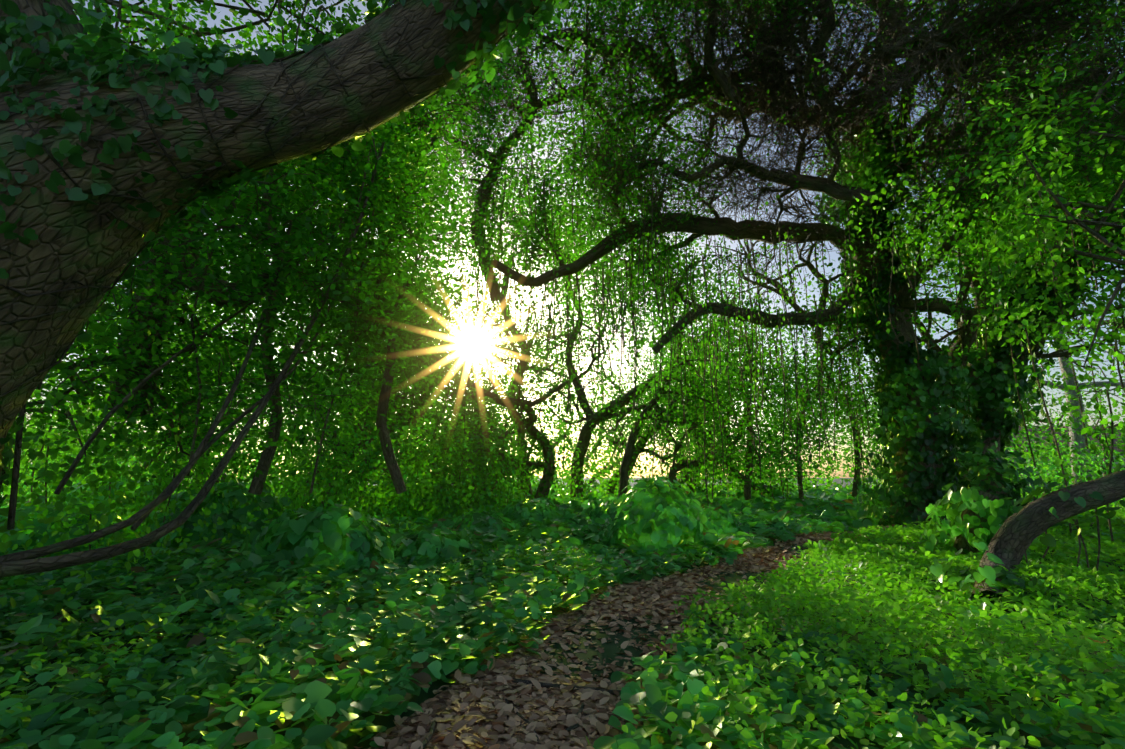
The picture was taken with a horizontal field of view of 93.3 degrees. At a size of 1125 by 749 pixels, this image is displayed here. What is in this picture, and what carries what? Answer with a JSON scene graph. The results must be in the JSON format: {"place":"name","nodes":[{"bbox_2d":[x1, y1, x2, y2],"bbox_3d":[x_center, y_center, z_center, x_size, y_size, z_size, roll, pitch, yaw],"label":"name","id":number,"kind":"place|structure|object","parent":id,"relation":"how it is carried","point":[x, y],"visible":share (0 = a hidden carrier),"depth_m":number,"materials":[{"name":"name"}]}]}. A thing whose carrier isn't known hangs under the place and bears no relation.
{"place":"outdoors","nodes":[
{"label":"outdoors","id":0,"kind":"place"},
{"bbox_2d":[0,0,542,475],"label":"tree trunk","id":1,"kind":"object","parent":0,"point":[80,242],"visible":0.71,"depth_m":2.88,"materials":[{"name":"brown wood"}]},
{"bbox_2d":[470,341,476,347],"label":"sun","id":2,"kind":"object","parent":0,"point":[473,344],"visible":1,"depth_m":886.16,"materials":[{"name":"white"}]},
{"bbox_2d":[0,478,1124,748],"bbox_3d":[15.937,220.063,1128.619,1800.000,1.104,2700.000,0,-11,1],"label":"ground","id":3,"kind":"structure","parent":0,"point":[612,650],"depth_m":3.37,"materials":[{"name":"green plant"}]},
{"bbox_2d":[0,0,1124,748],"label":"tree","id":4,"kind":"object","parent":3,"relation":"on","point":[100,336],"depth_m":9.99,"materials":[{"name":"green plant"}]},
{"bbox_2d":[0,476,1124,748],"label":"ground cover plants","id":5,"kind":"object","parent":3,"relation":"on","point":[666,528],"visible":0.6,"depth_m":3.60,"materials":[{"name":"green plant"}]},
{"bbox_2d":[0,0,1124,616],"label":"vine leaves","id":6,"kind":"object","parent":3,"relation":"on","point":[950,430],"visible":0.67,"depth_m":6.51,"materials":[{"name":"green plant"}]},
{"bbox_2d":[0,487,1124,748],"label":"grass","id":7,"kind":"structure","parent":3,"relation":"on","point":[896,559],"depth_m":3.49,"materials":[{"name":"green plant"}]},
{"bbox_2d":[0,207,1124,523],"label":"forest foliage","id":8,"kind":"object","parent":3,"relation":"on","point":[1052,467],"visible":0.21,"depth_m":19.02,"materials":[{"name":"green plant"}]},
{"bbox_2d":[1001,452,1124,489],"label":"hut walls","id":9,"kind":"structure","parent":3,"relation":"on","point":[1065,453],"depth_m":30.64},
{"bbox_2d":[1007,426,1124,451],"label":"hut roof","id":10,"kind":"structure","parent":9,"relation":"on","point":[1068,443],"depth_m":32.05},
{"bbox_2d":[1044,321,1124,484],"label":"pale tree trunk","id":11,"kind":"object","parent":3,"relation":"on","point":[1078,439],"visible":0.35,"depth_m":21.32,"materials":[{"name":"grey wood"}]},
{"bbox_2d":[26,0,1124,477],"label":"sky","id":12,"kind":"structure","parent":0,"point":[223,11],"materials":[{"name":"white"}]},
{"bbox_2d":[354,524,923,748],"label":"path","id":13,"kind":"structure","parent":0,"point":[484,723],"depth_m":2.85,"materials":[{"name":"brown wood"}]}
]}

